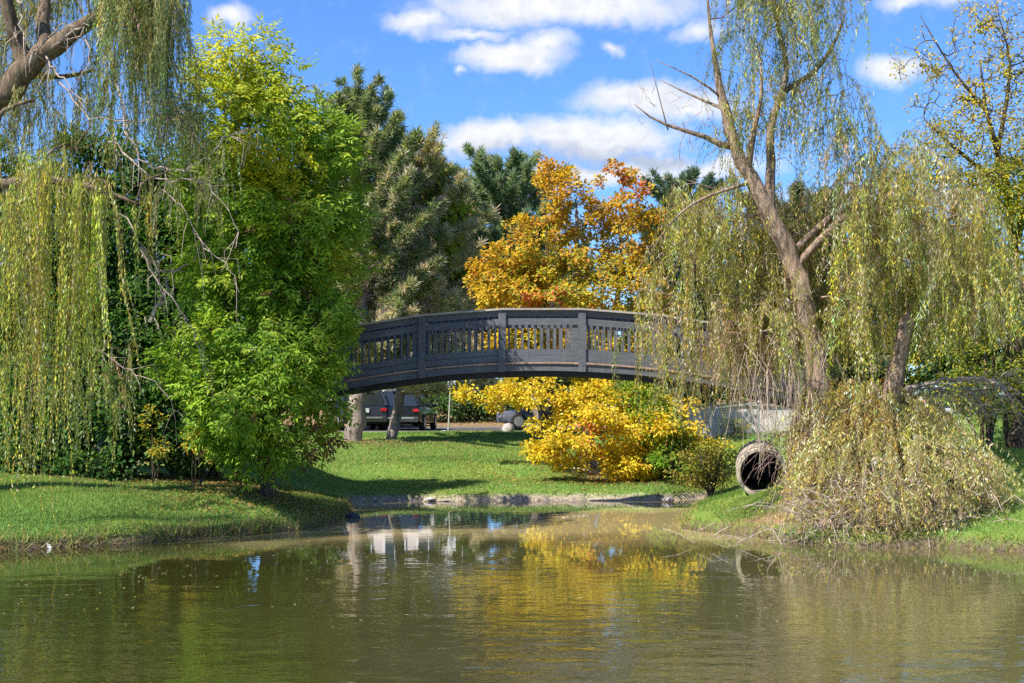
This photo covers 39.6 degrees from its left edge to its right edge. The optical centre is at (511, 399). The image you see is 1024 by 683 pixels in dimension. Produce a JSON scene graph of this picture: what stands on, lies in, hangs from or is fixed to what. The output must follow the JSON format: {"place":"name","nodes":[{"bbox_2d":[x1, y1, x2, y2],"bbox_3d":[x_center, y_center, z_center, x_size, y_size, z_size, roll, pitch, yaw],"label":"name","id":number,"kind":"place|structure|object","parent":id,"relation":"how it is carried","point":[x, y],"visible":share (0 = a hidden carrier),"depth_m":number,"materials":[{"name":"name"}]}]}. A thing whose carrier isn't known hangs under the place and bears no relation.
{"place":"outdoors","nodes":[
{"label":"outdoors","id":0,"kind":"place"},
{"bbox_2d":[290,428,609,430],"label":"road","id":1,"kind":"structure","parent":0,"point":[439,429],"depth_m":58.33,"materials":[{"name":"grey asphalt"}]},
{"bbox_2d":[328,390,387,430],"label":"parked car","id":2,"kind":"object","parent":1,"relation":"on","point":[375,402],"visible":0.55,"depth_m":55.34,"materials":[{"name":"grey metal"}]},
{"bbox_2d":[378,389,437,430],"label":"parked car","id":3,"kind":"object","parent":1,"relation":"on","point":[421,413],"visible":0.67,"depth_m":55.66,"materials":[{"name":"black paint"}]},
{"bbox_2d":[260,426,682,431],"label":"kerb","id":4,"kind":"structure","parent":1,"relation":"on","point":[438,427],"depth_m":61.50,"materials":[{"name":"concrete"}]},
{"bbox_2d":[497,396,610,429],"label":"parked car","id":5,"kind":"object","parent":1,"relation":"on","point":[516,419],"visible":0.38,"depth_m":57.31,"materials":[{"name":"grey paint"}]},
{"bbox_2d":[911,388,971,417],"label":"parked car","id":6,"kind":"object","parent":1,"relation":"on","point":[936,399],"visible":0.04,"depth_m":56.58,"materials":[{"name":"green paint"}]},
{"bbox_2d":[0,498,1023,682],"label":"water","id":7,"kind":"structure","parent":0,"point":[183,620],"depth_m":16.61,"materials":[{"name":"green liquid"}]},
{"bbox_2d":[346,512,360,517],"bbox_3d":[-3.233,2.366,28.929,0.316,0.167,0.237,0,0,0],"label":"rock","id":8,"kind":"object","parent":7,"relation":"on","point":[352,515],"visible":0.81,"depth_m":28.84,"materials":[{"name":"grey stone"}]},
{"bbox_2d":[3,509,975,622],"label":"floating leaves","id":9,"kind":"object","parent":7,"relation":"on","point":[433,572],"visible":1,"depth_m":18.25,"materials":[{"name":"yellow plant"}]},
{"bbox_2d":[662,497,673,501],"bbox_3d":[3.680,2.349,33.503,0.309,0.136,0.232,0,0,0],"label":"rock","id":10,"kind":"object","parent":7,"relation":"on","point":[667,499],"visible":1,"depth_m":33.42,"materials":[{"name":"white stone"}]},
{"bbox_2d":[0,395,1023,551],"bbox_3d":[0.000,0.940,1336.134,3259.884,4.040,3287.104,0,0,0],"label":"ground","id":11,"kind":"structure","parent":0,"point":[708,515],"depth_m":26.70,"materials":[{"name":"green plant"}]},
{"bbox_2d":[0,350,75,445],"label":"broadleaf tree","id":12,"kind":"object","parent":11,"relation":"on","point":[1,356],"visible":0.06,"depth_m":39.29,"materials":[{"name":"green plant"}]},
{"bbox_2d":[0,433,148,481],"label":"bush","id":13,"kind":"object","parent":11,"relation":"on","point":[106,472],"visible":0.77,"depth_m":29.30,"materials":[{"name":"green plant"}]},
{"bbox_2d":[0,122,240,480],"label":"bush","id":14,"kind":"object","parent":11,"relation":"on","point":[180,457],"visible":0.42,"depth_m":30.05,"materials":[{"name":"green plant"}]},
{"bbox_2d":[0,0,258,550],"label":"weeping willow","id":15,"kind":"object","parent":11,"relation":"on","point":[154,35],"visible":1,"depth_m":23.16,"materials":[{"name":"green plant"}]},
{"bbox_2d":[133,404,174,482],"bbox_3d":[-7.235,0.938,28.665,0.928,1.739,0.786,0,0,0],"label":"sapling","id":16,"kind":"object","parent":11,"relation":"on","point":[155,452],"visible":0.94,"depth_m":28.63,"materials":[{"name":"yellow plant"}]},
{"bbox_2d":[128,143,268,478],"bbox_3d":[-6.791,-1.988,31.947,3.982,7.867,3.422,0,0,0],"label":"bush","id":17,"kind":"object","parent":11,"relation":"on","point":[211,472],"visible":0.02,"depth_m":31.44,"materials":[{"name":"green plant"}]},
{"bbox_2d":[179,423,229,486],"bbox_3d":[-5.977,1.141,27.927,0.623,1.411,1.676,0,0,-44],"label":"sapling","id":18,"kind":"object","parent":11,"relation":"on","point":[201,479],"visible":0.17,"depth_m":28.23,"materials":[{"name":"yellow plant"}]},
{"bbox_2d":[132,11,388,498],"bbox_3d":[-4.865,-2.758,27.550,4.513,9.639,5.870,0,0,15],"label":"ash tree","id":19,"kind":"object","parent":11,"relation":"on","point":[279,207],"visible":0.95,"depth_m":26.67,"materials":[{"name":"green plant"}]},
{"bbox_2d":[276,306,333,428],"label":"broadleaf tree","id":20,"kind":"object","parent":11,"relation":"on","point":[297,363],"depth_m":59.70,"materials":[{"name":"green plant"}]},
{"bbox_2d":[295,61,451,441],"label":"pine tree","id":21,"kind":"object","parent":11,"relation":"on","point":[365,103],"visible":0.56,"depth_m":44.02,"materials":[{"name":"green plant"}]},
{"bbox_2d":[0,400,787,525],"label":"leaf litter","id":22,"kind":"object","parent":11,"relation":"on","point":[240,486],"visible":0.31,"depth_m":29.46,"materials":[{"name":"plant"}]},
{"bbox_2d":[333,120,500,438],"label":"pine tree","id":23,"kind":"object","parent":11,"relation":"on","point":[433,158],"visible":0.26,"depth_m":46.71,"materials":[{"name":"green plant"}]},
{"bbox_2d":[424,497,435,501],"bbox_3d":[-1.939,2.351,33.653,0.258,0.103,0.209,0,0,35],"label":"rock","id":24,"kind":"object","parent":11,"relation":"on","point":[428,499],"visible":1,"depth_m":33.59,"materials":[{"name":"white stone"}]},
{"bbox_2d":[448,381,454,428],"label":"parking sign","id":25,"kind":"object","parent":11,"relation":"on","point":[449,406],"visible":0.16,"depth_m":53.77,"materials":[{"name":"grey metal"}]},
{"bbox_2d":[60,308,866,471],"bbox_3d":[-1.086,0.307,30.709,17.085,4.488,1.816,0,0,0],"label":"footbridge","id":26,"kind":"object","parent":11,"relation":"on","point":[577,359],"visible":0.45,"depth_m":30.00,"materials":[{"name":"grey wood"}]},
{"bbox_2d":[441,343,502,409],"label":"broadleaf tree","id":27,"kind":"object","parent":11,"relation":"on","point":[490,381],"visible":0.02,"depth_m":71.42,"materials":[{"name":"green plant"}]},
{"bbox_2d":[400,163,558,437],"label":"broadleaf tree","id":28,"kind":"object","parent":11,"relation":"on","point":[453,217],"visible":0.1,"depth_m":47.65,"materials":[{"name":"green plant"}]},
{"bbox_2d":[501,423,513,431],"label":"rock","id":29,"kind":"object","parent":11,"relation":"on","point":[507,427],"visible":0.69,"depth_m":52.66,"materials":[{"name":"white stone"}]},
{"bbox_2d":[452,180,564,418],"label":"pine tree","id":30,"kind":"object","parent":11,"relation":"on","point":[534,411],"depth_m":54.50,"materials":[{"name":"green plant"}]},
{"bbox_2d":[448,141,599,433],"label":"pine tree","id":31,"kind":"object","parent":11,"relation":"on","point":[506,189],"visible":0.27,"depth_m":49.25,"materials":[{"name":"green plant"}]},
{"bbox_2d":[422,377,710,422],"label":"hedge","id":32,"kind":"object","parent":11,"relation":"on","point":[457,411],"visible":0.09,"depth_m":67.18,"materials":[{"name":"green plant"}]},
{"bbox_2d":[449,155,733,482],"bbox_3d":[1.994,-2.182,37.550,7.385,8.885,6.027,0,0,0],"label":"oak tree","id":33,"kind":"object","parent":11,"relation":"on","point":[536,284],"visible":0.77,"depth_m":37.56,"materials":[{"name":"yellow plant"}]},
{"bbox_2d":[561,465,652,479],"bbox_3d":[2.476,1.842,36.636,2.696,0.444,0.243,0,0,28],"label":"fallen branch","id":34,"kind":"object","parent":11,"relation":"on","point":[596,472],"visible":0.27,"depth_m":36.72,"materials":[{"name":"brown wood"}]},
{"bbox_2d":[600,288,667,388],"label":"broadleaf tree","id":35,"kind":"object","parent":11,"relation":"on","point":[625,339],"depth_m":78.81,"materials":[{"name":"green plant"}]},
{"bbox_2d":[605,380,714,482],"bbox_3d":[3.676,0.807,35.857,2.902,2.769,2.154,0,0,38],"label":"bush","id":36,"kind":"object","parent":11,"relation":"on","point":[664,457],"visible":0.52,"depth_m":35.71,"materials":[{"name":"green plant"}]},
{"bbox_2d":[619,164,747,419],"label":"pine tree","id":37,"kind":"object","parent":11,"relation":"on","point":[686,176],"visible":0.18,"depth_m":51.63,"materials":[{"name":"green plant"}]},
{"bbox_2d":[662,439,742,494],"bbox_3d":[4.519,1.636,33.557,1.631,1.521,1.811,0,0,-17],"label":"bush","id":38,"kind":"object","parent":11,"relation":"on","point":[705,481],"visible":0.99,"depth_m":33.31,"materials":[{"name":"green plant"}]},
{"bbox_2d":[667,238,749,403],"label":"broadleaf tree","id":39,"kind":"object","parent":11,"relation":"on","point":[713,402],"depth_m":66.07,"materials":[{"name":"green plant"}]},
{"bbox_2d":[719,417,751,435],"bbox_3d":[6.177,0.774,39.181,0.914,0.682,0.563,0,0,0],"label":"bush","id":40,"kind":"object","parent":11,"relation":"on","point":[735,427],"visible":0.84,"depth_m":39.17,"materials":[{"name":"green plant"}]},
{"bbox_2d":[687,404,802,438],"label":"retaining wall","id":41,"kind":"structure","parent":11,"relation":"on","point":[701,414],"depth_m":39.61,"materials":[{"name":"concrete"}]},
{"bbox_2d":[710,401,793,440],"bbox_3d":[6.700,0.634,38.589,2.652,1.546,0.074,0,0,0],"label":"chain link fence","id":42,"kind":"object","parent":11,"relation":"on","point":[758,418],"visible":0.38,"depth_m":38.59,"materials":[{"name":"metal"}]},
{"bbox_2d":[735,440,785,494],"bbox_3d":[5.296,1.446,30.341,1.030,1.090,3.105,0,0,8],"label":"culvert pipe","id":43,"kind":"object","parent":11,"relation":"on","point":[749,484],"visible":0.63,"depth_m":30.90,"materials":[{"name":"concrete"}]},
{"bbox_2d":[731,182,888,407],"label":"pine tree","id":44,"kind":"object","parent":11,"relation":"on","point":[852,370],"visible":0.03,"depth_m":48.88,"materials":[{"name":"green plant"}]},
{"bbox_2d":[611,0,1023,508],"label":"weeping willow","id":45,"kind":"object","parent":11,"relation":"on","point":[875,216],"visible":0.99,"depth_m":25.28,"materials":[{"name":"green plant"}]},
{"bbox_2d":[737,431,788,483],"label":"dead twigs","id":46,"kind":"object","parent":45,"relation":"attached to","point":[771,455],"visible":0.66,"depth_m":26.83,"materials":[{"name":"brown plant"}]},
{"bbox_2d":[903,366,1023,433],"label":"dead bough","id":47,"kind":"object","parent":45,"relation":"attached to","point":[940,389],"visible":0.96,"depth_m":26.27,"materials":[{"name":"wood"}]},
{"bbox_2d":[663,374,1023,547],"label":"fallen willow bough","id":48,"kind":"object","parent":11,"relation":"on","point":[860,428],"visible":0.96,"depth_m":24.00,"materials":[{"name":"green plant"}]},
{"bbox_2d":[828,243,919,407],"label":"broadleaf tree","id":49,"kind":"object","parent":11,"relation":"on","point":[882,376],"visible":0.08,"depth_m":57.36,"materials":[{"name":"green plant"}]},
{"bbox_2d":[876,313,914,498],"bbox_3d":[6.710,0.217,24.900,0.691,3.489,0.440,0,0,0],"label":"broken trunk","id":50,"kind":"object","parent":11,"relation":"on","point":[902,340],"visible":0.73,"depth_m":24.78,"materials":[{"name":"brown plant"}]},
{"bbox_2d":[872,213,959,415],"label":"broadleaf tree","id":51,"kind":"object","parent":11,"relation":"on","point":[917,375],"visible":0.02,"depth_m":61.67,"materials":[{"name":"green plant"}]},
{"bbox_2d":[889,0,1023,448],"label":"locust tree","id":52,"kind":"object","parent":11,"relation":"on","point":[1014,435],"visible":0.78,"depth_m":31.35,"materials":[{"name":"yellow plant"}]},
{"bbox_2d":[895,132,1023,447],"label":"bush","id":53,"kind":"object","parent":11,"relation":"on","point":[1014,207],"visible":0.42,"depth_m":30.81,"materials":[{"name":"green plant"}]},
{"bbox_2d":[924,382,1003,416],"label":"chain link fence","id":54,"kind":"object","parent":11,"relation":"on","point":[967,391],"visible":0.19,"depth_m":41.99,"materials":[{"name":"metal"}]},
{"bbox_2d":[920,231,1023,414],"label":"broadleaf tree","id":55,"kind":"object","parent":11,"relation":"on","point":[925,370],"visible":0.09,"depth_m":55.76,"materials":[{"name":"green plant"}]},
{"bbox_2d":[996,354,1003,364],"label":"broadleaf tree","id":56,"kind":"object","parent":11,"relation":"on","point":[999,359],"visible":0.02,"depth_m":49.73,"materials":[{"name":"green plant"}]},
{"bbox_2d":[0,487,1023,551],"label":"bank grass","id":57,"kind":"structure","parent":0,"point":[682,520],"depth_m":24.70,"materials":[{"name":"green plant"}]},
{"bbox_2d":[0,0,1023,395],"label":"sky","id":58,"kind":"structure","parent":0,"point":[557,78],"materials":[{"name":"blue"}]}
]}

